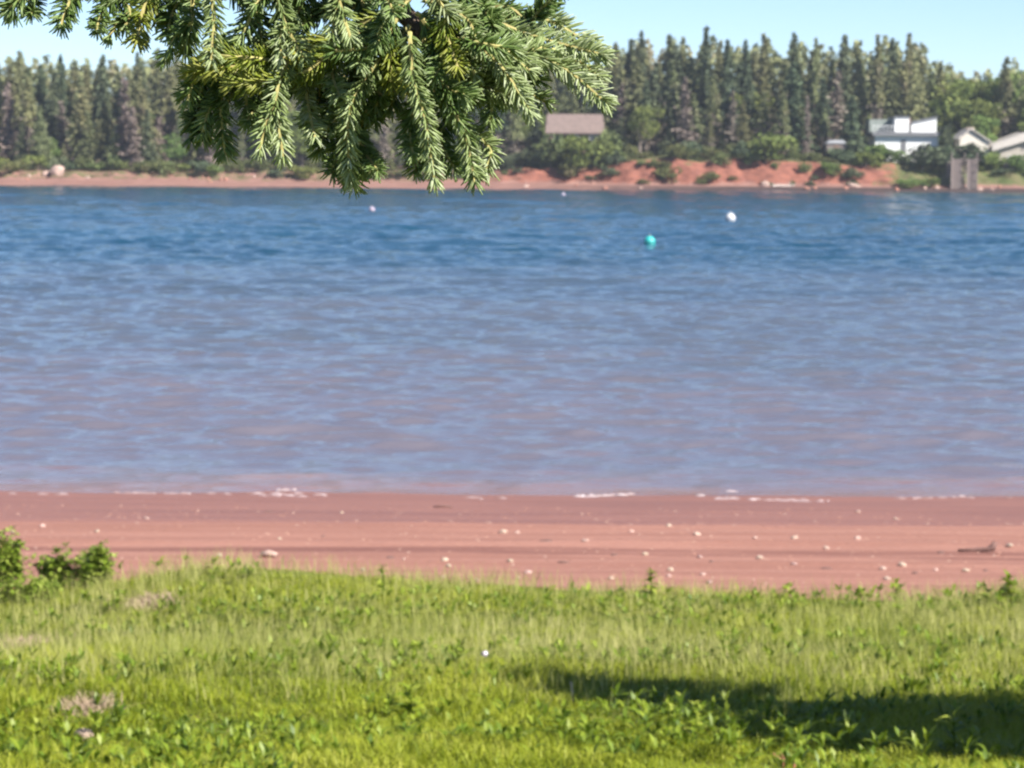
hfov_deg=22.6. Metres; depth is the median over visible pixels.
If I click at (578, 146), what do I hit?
shrub
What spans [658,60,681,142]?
spruce tree
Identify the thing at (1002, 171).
shrub
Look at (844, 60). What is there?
spruce tree
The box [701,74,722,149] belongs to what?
spruce tree
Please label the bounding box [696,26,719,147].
spruce tree
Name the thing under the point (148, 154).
spruce tree
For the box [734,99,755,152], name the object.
spruce tree
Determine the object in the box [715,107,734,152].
spruce tree
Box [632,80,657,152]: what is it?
spruce tree
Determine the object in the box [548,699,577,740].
weed plant
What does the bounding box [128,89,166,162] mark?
spruce tree
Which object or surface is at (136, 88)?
spruce tree
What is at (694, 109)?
spruce tree
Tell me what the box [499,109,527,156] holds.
spruce tree
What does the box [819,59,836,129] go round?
spruce tree
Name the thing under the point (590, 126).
cottage
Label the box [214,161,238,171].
shrub
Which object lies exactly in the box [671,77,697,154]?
dead spruce
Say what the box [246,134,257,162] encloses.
broadleaf tree
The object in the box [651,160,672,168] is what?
shrub
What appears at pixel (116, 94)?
spruce tree
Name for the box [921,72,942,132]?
spruce tree
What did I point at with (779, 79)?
spruce tree
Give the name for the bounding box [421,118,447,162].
spruce tree
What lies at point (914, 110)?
spruce tree
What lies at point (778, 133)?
broadleaf tree
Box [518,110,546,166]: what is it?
spruce tree
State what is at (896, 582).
weed plant
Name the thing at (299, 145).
broadleaf tree
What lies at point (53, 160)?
shrub
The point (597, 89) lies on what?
spruce tree
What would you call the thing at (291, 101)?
spruce tree
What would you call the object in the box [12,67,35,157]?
spruce tree
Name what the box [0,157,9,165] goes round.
shrub
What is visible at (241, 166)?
shrub
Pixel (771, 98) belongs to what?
broadleaf tree
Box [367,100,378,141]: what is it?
spruce tree
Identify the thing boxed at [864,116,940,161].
house
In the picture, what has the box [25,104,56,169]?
spruce tree
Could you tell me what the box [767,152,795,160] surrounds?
shrub
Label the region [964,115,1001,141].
broadleaf tree
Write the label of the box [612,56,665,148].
spruce tree
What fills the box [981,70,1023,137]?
broadleaf tree
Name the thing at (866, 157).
shrub
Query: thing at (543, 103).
spruce tree
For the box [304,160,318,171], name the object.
shrub
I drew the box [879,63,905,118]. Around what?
spruce tree
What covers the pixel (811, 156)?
shrub
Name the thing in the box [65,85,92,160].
spruce tree
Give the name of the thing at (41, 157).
shrub
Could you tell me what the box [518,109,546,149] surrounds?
broadleaf tree
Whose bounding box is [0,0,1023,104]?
sky
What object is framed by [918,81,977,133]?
broadleaf tree
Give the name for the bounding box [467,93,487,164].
spruce tree
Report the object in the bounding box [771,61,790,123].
spruce tree
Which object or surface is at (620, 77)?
spruce tree
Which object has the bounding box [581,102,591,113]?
spruce tree
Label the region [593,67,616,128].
spruce tree
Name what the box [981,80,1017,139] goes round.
broadleaf tree
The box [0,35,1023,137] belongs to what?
woods
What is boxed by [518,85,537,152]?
spruce tree
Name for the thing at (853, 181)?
shrub
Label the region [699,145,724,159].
shrub
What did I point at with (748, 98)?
spruce tree
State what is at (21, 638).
dry grass
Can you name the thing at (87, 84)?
spruce tree
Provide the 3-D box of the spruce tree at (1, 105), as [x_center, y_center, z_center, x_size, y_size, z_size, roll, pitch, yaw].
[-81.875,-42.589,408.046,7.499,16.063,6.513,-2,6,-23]
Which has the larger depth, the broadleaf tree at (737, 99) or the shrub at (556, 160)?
the broadleaf tree at (737, 99)
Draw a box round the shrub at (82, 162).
[74,157,91,170]
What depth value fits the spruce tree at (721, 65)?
404.52 m
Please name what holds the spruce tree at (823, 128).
on the shore
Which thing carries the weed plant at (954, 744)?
on the meadow
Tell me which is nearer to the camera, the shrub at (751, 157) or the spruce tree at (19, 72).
the shrub at (751, 157)
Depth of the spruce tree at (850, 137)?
388.36 m
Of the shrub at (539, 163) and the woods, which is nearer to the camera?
the shrub at (539, 163)
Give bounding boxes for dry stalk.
[773,752,795,767]
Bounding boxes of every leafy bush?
[0,525,33,590]
[0,572,62,603]
[31,539,118,588]
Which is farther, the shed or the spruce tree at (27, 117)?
the spruce tree at (27, 117)
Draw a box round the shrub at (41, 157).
[21,154,50,169]
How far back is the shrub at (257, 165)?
388.22 m
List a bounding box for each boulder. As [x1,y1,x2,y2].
[42,171,49,176]
[50,165,63,175]
[761,181,769,185]
[847,183,860,186]
[1002,162,1014,169]
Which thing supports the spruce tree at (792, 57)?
on the shore
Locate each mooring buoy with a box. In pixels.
[644,234,654,244]
[725,213,735,220]
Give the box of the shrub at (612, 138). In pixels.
[589,129,622,165]
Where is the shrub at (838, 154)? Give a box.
[827,147,856,161]
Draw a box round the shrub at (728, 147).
[719,142,735,156]
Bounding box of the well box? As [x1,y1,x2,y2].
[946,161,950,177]
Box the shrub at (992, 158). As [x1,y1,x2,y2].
[982,150,1017,169]
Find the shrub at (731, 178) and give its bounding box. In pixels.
[728,175,737,179]
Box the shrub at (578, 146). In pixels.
[561,134,615,167]
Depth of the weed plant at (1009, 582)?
23.00 m
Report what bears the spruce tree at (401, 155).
on the shore
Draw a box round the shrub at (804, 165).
[798,162,812,172]
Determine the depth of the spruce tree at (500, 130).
391.29 m
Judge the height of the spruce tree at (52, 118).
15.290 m
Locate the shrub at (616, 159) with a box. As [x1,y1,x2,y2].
[602,151,626,165]
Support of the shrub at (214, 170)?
on the shore
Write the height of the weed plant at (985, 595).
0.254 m
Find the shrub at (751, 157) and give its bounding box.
[732,151,760,165]
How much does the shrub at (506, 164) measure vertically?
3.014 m
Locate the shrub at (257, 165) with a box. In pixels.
[246,159,272,169]
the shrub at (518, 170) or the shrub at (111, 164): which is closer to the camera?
the shrub at (518, 170)
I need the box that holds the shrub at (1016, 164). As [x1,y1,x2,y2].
[1002,154,1023,169]
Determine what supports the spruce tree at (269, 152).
on the shore
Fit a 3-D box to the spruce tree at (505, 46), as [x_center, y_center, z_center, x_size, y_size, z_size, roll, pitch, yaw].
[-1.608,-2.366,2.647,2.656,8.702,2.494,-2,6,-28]
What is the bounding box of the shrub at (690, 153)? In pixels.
[681,147,699,159]
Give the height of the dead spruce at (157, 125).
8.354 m
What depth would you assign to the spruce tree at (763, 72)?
405.06 m
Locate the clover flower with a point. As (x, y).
(485, 653)
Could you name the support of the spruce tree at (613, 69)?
on the shore
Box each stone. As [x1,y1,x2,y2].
[73,728,93,741]
[260,550,277,556]
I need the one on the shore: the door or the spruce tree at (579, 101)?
the spruce tree at (579, 101)
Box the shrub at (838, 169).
[830,162,842,171]
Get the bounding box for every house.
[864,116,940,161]
[954,127,991,160]
[989,132,1023,159]
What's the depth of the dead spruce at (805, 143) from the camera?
388.86 m
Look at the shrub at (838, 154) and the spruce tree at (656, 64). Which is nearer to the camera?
the shrub at (838, 154)
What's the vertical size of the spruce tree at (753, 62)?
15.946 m
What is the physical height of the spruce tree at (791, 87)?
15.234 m
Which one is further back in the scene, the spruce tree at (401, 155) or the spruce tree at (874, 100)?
the spruce tree at (874, 100)
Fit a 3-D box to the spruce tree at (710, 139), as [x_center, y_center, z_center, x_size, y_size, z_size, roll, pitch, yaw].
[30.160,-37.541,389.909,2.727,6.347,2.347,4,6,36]
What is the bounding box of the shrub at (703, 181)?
[696,179,708,184]
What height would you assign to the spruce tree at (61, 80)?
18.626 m
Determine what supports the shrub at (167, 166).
on the shore
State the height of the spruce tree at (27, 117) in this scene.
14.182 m
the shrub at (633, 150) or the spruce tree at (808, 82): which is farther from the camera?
the spruce tree at (808, 82)
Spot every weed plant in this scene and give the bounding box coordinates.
[372,565,389,605]
[391,680,425,720]
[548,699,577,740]
[638,568,661,600]
[659,702,682,749]
[682,700,709,739]
[888,577,907,600]
[933,705,972,761]
[973,591,1002,608]
[991,569,1022,608]
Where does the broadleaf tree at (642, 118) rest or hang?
on the shore
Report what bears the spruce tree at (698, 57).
on the shore
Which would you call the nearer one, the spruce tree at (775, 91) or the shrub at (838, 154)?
the shrub at (838, 154)
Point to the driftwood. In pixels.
(992, 546)
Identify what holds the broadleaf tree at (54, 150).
on the shore
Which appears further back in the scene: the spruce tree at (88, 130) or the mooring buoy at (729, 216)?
the spruce tree at (88, 130)
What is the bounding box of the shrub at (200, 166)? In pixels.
[188,160,222,174]
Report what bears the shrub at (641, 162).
on the shore
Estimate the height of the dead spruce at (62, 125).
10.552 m
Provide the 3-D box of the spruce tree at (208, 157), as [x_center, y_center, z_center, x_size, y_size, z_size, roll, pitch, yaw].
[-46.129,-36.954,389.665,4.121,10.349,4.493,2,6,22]
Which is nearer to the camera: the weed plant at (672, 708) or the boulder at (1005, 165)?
the weed plant at (672, 708)
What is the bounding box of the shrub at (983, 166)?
[978,162,1000,170]
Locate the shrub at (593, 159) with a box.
[591,155,604,163]
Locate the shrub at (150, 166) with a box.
[137,159,163,171]
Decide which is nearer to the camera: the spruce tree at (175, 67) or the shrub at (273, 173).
the shrub at (273, 173)
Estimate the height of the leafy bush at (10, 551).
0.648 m
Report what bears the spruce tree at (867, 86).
on the shore
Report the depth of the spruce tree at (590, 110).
402.67 m
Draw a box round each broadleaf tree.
[46,137,61,157]
[148,107,172,138]
[158,132,187,161]
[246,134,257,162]
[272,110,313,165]
[276,132,313,166]
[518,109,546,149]
[627,105,664,151]
[721,92,760,122]
[739,92,777,117]
[758,123,779,137]
[860,97,881,129]
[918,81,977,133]
[928,79,976,131]
[938,73,957,128]
[948,77,992,102]
[958,80,991,129]
[961,78,984,97]
[961,98,1003,134]
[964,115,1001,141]
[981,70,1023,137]
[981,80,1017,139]
[1017,110,1023,127]
[1017,121,1023,130]
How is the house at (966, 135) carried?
on the shore
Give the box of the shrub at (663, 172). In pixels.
[651,166,682,182]
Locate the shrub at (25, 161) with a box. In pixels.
[17,156,37,169]
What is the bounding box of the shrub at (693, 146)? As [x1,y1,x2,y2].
[681,140,707,159]
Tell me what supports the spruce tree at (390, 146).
on the shore
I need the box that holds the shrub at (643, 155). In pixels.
[635,151,654,158]
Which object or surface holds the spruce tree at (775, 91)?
on the shore
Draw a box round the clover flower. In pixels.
[481,651,487,656]
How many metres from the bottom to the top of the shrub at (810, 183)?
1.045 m
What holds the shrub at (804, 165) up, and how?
on the shore
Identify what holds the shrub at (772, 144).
on the shore
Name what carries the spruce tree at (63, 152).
on the shore
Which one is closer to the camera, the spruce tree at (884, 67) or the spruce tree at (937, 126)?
the spruce tree at (937, 126)
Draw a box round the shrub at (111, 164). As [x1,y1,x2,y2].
[105,155,118,170]
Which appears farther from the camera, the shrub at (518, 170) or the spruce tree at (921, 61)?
the spruce tree at (921, 61)
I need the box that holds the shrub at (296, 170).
[287,165,320,178]
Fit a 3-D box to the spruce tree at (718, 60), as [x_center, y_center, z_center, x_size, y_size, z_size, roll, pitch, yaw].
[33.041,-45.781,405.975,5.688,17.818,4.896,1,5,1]
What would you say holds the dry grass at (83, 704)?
on the meadow
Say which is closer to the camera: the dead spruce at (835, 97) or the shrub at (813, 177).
the shrub at (813, 177)
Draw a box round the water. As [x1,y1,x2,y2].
[0,185,1023,496]
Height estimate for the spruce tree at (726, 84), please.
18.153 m
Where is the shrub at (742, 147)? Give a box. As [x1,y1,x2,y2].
[729,140,750,156]
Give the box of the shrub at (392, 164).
[383,158,396,170]
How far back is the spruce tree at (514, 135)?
390.23 m
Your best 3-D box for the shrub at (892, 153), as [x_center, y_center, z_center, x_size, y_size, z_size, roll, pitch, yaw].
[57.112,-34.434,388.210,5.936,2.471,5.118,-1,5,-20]
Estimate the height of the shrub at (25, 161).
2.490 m
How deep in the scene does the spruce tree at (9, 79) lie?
404.76 m
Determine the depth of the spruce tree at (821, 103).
394.51 m
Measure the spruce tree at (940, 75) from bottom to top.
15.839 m
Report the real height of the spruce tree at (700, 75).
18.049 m
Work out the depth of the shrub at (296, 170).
384.38 m
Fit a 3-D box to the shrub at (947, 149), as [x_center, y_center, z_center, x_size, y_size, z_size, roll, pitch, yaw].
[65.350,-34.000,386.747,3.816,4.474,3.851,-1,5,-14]
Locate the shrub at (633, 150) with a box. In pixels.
[624,144,638,157]
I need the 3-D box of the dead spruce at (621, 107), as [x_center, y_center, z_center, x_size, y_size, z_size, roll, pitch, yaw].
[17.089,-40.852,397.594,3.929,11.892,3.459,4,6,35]
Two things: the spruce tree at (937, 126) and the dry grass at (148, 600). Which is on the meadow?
the dry grass at (148, 600)
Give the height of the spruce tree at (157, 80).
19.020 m
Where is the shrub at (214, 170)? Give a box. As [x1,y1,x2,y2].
[206,163,223,176]
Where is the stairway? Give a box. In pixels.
[950,152,980,189]
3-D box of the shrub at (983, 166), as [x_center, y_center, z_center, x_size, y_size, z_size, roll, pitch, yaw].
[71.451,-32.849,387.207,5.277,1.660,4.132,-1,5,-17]
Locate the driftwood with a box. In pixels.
[958,541,997,551]
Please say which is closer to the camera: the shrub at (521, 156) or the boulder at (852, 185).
the boulder at (852, 185)
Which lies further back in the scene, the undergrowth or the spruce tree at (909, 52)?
the spruce tree at (909, 52)
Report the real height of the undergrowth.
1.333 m
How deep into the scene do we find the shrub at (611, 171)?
382.91 m
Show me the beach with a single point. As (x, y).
(898, 544)
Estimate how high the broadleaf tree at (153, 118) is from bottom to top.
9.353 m
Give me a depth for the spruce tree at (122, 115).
397.55 m
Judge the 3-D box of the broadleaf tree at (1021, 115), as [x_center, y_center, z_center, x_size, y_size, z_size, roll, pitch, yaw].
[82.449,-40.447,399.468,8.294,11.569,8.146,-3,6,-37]
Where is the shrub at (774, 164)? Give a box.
[770,161,780,168]
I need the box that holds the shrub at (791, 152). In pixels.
[785,144,799,160]
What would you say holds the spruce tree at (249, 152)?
on the shore
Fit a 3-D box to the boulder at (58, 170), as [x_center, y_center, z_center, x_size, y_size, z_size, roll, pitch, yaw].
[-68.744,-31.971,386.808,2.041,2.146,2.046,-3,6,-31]
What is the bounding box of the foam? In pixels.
[8,488,1011,501]
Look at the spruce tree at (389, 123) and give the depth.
397.95 m
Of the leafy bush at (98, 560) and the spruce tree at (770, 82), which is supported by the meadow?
the leafy bush at (98, 560)
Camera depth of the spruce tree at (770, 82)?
406.89 m
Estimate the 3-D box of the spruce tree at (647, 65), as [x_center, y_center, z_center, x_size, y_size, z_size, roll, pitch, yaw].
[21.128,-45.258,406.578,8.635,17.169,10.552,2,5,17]
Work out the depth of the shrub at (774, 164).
382.52 m
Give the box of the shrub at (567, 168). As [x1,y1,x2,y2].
[556,163,579,177]
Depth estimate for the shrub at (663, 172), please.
381.54 m
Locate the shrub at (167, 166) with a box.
[154,161,181,175]
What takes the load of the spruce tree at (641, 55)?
on the shore
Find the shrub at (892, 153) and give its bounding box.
[873,149,905,162]
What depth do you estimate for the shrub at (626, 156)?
385.21 m
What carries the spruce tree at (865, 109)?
on the shore
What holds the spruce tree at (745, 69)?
on the shore
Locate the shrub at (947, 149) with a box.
[933,145,954,166]
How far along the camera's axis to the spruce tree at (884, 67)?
412.68 m
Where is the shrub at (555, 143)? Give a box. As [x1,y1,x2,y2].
[525,132,572,167]
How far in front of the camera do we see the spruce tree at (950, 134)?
391.91 m
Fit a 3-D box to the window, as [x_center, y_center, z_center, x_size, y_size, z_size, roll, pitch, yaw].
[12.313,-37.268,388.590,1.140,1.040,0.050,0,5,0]
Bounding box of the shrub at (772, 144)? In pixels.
[746,131,798,159]
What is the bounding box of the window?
[589,135,596,141]
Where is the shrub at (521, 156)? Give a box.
[506,151,540,167]
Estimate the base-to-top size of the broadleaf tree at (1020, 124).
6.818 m
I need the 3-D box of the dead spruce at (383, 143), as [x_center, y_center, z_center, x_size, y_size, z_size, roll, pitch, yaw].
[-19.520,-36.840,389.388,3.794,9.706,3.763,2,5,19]
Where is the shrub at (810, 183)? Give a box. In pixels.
[804,181,816,185]
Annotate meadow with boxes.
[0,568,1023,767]
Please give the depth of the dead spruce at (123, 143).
390.57 m
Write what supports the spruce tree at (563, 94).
on the shore
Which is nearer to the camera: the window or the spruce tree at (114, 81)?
the window
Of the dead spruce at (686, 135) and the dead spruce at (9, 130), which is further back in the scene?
the dead spruce at (9, 130)
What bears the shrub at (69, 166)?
on the shore
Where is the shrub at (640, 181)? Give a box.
[636,179,650,184]
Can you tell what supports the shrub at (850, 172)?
on the shore
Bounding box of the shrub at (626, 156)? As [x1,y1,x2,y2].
[619,151,634,161]
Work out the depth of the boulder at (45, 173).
387.06 m
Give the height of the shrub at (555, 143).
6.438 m
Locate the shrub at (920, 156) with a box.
[898,143,959,169]
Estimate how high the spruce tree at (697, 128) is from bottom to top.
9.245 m
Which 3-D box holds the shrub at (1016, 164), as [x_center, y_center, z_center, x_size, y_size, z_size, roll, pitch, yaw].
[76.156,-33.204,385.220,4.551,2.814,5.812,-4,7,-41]
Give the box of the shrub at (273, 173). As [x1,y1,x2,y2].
[266,169,286,177]
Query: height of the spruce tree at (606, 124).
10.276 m
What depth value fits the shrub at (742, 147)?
383.58 m
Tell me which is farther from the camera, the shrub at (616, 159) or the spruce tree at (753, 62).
the spruce tree at (753, 62)
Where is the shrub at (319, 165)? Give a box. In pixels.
[311,158,325,171]
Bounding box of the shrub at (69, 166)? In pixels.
[52,162,81,170]
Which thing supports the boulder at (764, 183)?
on the shore
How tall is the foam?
0.088 m
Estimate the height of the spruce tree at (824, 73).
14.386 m
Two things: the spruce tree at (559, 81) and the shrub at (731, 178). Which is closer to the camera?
the shrub at (731, 178)
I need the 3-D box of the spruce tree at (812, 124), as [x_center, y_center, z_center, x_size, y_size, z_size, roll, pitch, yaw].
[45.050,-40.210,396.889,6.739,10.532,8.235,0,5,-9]
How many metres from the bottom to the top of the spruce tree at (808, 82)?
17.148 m
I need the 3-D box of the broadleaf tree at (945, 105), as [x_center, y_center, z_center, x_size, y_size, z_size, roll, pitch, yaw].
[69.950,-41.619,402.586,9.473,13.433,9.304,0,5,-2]
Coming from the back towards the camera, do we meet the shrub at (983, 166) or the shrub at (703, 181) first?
the shrub at (983, 166)
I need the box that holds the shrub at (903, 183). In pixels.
[894,179,924,187]
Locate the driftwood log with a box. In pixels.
[772,182,794,186]
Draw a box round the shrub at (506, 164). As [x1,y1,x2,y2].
[497,156,516,169]
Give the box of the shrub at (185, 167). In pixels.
[174,163,190,171]
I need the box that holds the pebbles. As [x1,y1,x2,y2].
[0,504,1023,599]
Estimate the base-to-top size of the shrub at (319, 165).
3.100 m
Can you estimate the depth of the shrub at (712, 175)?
380.88 m
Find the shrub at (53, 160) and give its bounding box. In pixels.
[46,156,67,169]
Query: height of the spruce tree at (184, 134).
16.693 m
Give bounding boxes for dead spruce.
[0,82,18,158]
[53,101,73,160]
[110,77,138,158]
[117,107,144,169]
[154,117,169,160]
[256,138,275,168]
[377,117,394,170]
[613,83,629,148]
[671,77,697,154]
[722,91,740,145]
[799,96,813,153]
[816,70,858,158]
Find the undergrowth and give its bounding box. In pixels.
[0,553,1023,767]
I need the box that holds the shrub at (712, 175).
[697,171,720,180]
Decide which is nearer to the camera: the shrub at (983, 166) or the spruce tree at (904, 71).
the shrub at (983, 166)
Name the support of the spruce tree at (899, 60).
on the shore
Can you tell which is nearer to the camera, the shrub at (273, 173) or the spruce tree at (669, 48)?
the shrub at (273, 173)
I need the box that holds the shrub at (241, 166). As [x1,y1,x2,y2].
[234,157,247,172]
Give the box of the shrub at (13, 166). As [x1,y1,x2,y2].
[0,159,28,171]
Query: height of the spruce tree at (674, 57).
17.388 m
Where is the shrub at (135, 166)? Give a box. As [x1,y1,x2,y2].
[129,162,147,172]
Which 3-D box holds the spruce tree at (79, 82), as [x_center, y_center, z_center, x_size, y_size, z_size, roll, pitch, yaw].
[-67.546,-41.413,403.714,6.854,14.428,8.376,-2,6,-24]
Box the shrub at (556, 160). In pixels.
[541,157,571,167]
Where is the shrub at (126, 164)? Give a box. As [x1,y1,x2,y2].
[107,158,135,168]
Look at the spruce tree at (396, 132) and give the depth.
397.85 m
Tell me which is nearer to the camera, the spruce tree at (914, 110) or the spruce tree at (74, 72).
the spruce tree at (914, 110)
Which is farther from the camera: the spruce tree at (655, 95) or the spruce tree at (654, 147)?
the spruce tree at (655, 95)
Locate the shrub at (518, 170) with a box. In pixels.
[511,168,522,172]
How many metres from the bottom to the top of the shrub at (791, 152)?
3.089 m
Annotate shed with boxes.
[825,140,845,151]
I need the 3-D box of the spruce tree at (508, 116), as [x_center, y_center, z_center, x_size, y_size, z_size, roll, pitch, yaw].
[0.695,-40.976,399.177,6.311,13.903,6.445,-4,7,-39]
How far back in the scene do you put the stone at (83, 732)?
14.20 m
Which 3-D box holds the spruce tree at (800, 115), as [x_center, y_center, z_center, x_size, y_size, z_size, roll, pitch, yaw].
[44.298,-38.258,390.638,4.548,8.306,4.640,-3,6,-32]
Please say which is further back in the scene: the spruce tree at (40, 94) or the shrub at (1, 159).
the spruce tree at (40, 94)
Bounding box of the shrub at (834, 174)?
[828,171,838,175]
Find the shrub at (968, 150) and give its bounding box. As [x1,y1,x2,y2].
[951,142,987,163]
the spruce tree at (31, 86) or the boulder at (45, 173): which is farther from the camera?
the spruce tree at (31, 86)
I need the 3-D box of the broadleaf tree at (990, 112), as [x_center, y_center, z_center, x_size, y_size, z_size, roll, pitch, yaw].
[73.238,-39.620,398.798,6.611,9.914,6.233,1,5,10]
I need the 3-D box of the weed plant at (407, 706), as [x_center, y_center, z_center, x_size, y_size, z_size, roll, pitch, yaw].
[-0.614,1.920,15.262,0.246,0.308,0.246,0,5,0]
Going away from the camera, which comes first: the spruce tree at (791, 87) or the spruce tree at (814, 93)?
the spruce tree at (791, 87)
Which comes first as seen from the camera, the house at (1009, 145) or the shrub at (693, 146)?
the shrub at (693, 146)
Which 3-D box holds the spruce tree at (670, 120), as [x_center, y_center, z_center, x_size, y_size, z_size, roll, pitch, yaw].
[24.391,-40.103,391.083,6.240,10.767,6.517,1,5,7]
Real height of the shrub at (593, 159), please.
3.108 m
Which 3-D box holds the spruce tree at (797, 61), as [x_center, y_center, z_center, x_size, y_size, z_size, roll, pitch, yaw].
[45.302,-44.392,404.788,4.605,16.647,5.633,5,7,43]
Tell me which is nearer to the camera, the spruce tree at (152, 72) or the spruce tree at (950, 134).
the spruce tree at (950, 134)
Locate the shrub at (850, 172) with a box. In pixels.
[840,167,864,178]
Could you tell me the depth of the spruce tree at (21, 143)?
391.46 m
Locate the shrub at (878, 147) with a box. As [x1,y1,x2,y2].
[865,143,888,161]
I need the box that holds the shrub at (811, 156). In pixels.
[800,152,825,160]
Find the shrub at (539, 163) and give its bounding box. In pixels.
[523,154,549,167]
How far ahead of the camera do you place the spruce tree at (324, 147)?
390.96 m
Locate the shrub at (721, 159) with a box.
[711,151,731,165]
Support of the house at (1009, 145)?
on the shore
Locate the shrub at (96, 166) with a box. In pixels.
[82,162,109,169]
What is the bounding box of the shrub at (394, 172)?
[386,169,411,176]
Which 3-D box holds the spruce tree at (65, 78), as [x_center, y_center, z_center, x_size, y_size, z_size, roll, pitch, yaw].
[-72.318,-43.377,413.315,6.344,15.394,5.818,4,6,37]
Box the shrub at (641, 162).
[637,161,647,164]
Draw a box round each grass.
[1,630,75,649]
[29,683,137,721]
[105,584,201,610]
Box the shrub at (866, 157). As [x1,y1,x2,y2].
[850,152,885,167]
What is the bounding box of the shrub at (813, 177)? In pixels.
[809,174,819,179]
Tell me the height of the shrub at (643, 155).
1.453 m
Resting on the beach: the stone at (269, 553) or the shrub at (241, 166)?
the stone at (269, 553)
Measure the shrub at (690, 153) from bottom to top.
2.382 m
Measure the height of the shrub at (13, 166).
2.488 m
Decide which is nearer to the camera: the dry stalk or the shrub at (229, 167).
the dry stalk
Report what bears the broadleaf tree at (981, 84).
on the shore
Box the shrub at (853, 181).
[846,179,859,184]
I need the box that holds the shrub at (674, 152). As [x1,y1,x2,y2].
[663,143,688,157]
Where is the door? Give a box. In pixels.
[901,139,905,152]
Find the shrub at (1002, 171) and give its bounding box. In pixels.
[990,169,1013,173]
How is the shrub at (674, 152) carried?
on the shore
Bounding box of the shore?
[0,127,1023,192]
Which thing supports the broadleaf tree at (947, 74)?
on the shore
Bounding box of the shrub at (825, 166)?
[820,161,838,173]
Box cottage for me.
[545,114,604,166]
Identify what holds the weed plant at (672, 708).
on the meadow
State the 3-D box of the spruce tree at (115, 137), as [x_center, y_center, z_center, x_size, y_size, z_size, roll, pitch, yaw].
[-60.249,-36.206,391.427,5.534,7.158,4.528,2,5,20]
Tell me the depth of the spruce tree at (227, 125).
391.78 m
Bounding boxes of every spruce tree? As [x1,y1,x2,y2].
[0,0,619,198]
[0,68,19,161]
[0,69,17,162]
[9,77,37,155]
[9,122,31,169]
[11,51,24,149]
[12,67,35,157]
[14,67,35,139]
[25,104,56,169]
[26,64,50,153]
[43,71,77,162]
[48,54,77,164]
[48,69,73,110]
[57,144,68,160]
[65,79,75,149]
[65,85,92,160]
[67,76,94,160]
[69,67,79,112]
[73,65,92,146]
[73,111,103,163]
[88,53,118,158]
[89,68,101,124]
[90,102,120,164]
[104,124,124,168]
[109,73,121,128]
[111,77,121,132]
[116,97,129,136]
[126,66,164,163]
[126,81,131,101]
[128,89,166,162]
[129,52,147,112]
[135,108,164,171]
[140,61,151,106]
[146,58,161,99]
[147,47,173,150]
[155,67,191,160]
[163,53,184,163]
[171,113,192,167]
[174,115,217,166]
[177,62,191,164]
[198,124,218,165]
[202,97,270,165]
[211,124,235,168]
[235,126,248,161]
[252,108,280,167]
[270,128,299,169]
[281,94,299,156]
[314,133,331,169]
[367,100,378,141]
[372,118,401,161]
[385,136,394,169]
[387,107,396,156]
[391,100,402,165]
[392,108,408,164]
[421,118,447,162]
[446,130,464,161]
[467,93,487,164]
[477,108,510,160]
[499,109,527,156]
[504,107,526,154]
[504,108,526,166]
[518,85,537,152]
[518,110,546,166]
[538,69,562,150]
[553,76,575,113]
[553,79,579,113]
[563,90,580,113]
[573,81,583,113]
[581,77,596,113]
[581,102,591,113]
[591,62,600,110]
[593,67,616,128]
[597,108,616,155]
[606,42,630,143]
[610,60,630,131]
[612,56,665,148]
[613,116,630,157]
[623,38,635,102]
[628,30,651,151]
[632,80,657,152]
[636,42,651,78]
[642,46,664,149]
[648,62,663,140]
[648,67,665,152]
[649,107,663,154]
[651,87,689,155]
[658,34,679,138]
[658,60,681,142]
[659,44,688,127]
[660,56,708,144]
[666,36,686,122]
[678,99,705,145]
[680,93,707,157]
[693,44,720,138]
[693,52,700,92]
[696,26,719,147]
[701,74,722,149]
[704,117,715,147]
[713,39,740,148]
[713,40,723,102]
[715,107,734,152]
[716,63,723,102]
[729,93,739,142]
[733,62,741,92]
[734,39,756,109]
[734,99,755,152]
[735,78,765,149]
[748,52,759,93]
[752,33,776,136]
[752,91,773,152]
[766,60,778,134]
[766,62,827,159]
[770,61,780,122]
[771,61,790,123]
[772,93,791,154]
[774,57,786,124]
[778,31,817,152]
[786,106,811,158]
[794,51,804,96]
[798,91,820,153]
[803,50,821,117]
[807,37,823,144]
[812,77,835,157]
[813,107,832,159]
[819,34,867,156]
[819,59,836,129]
[820,66,830,93]
[832,96,870,163]
[850,42,871,148]
[856,58,874,146]
[863,34,886,140]
[863,67,871,144]
[864,51,902,143]
[869,47,887,111]
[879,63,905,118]
[880,37,900,113]
[896,59,911,115]
[897,33,918,115]
[899,54,938,131]
[919,57,928,111]
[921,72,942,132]
[933,61,953,137]
[933,111,941,146]
[937,126,954,165]
[939,124,957,152]
[994,56,1019,138]
[997,78,1023,137]
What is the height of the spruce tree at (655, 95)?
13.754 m
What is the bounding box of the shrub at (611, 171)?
[596,166,620,176]
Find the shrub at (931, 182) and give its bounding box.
[912,178,940,186]
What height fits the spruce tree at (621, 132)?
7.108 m
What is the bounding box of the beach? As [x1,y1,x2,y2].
[0,491,1023,600]
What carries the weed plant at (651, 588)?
on the meadow
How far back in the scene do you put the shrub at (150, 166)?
387.82 m
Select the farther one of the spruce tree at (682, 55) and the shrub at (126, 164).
the spruce tree at (682, 55)
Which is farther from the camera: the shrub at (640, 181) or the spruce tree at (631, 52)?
the spruce tree at (631, 52)

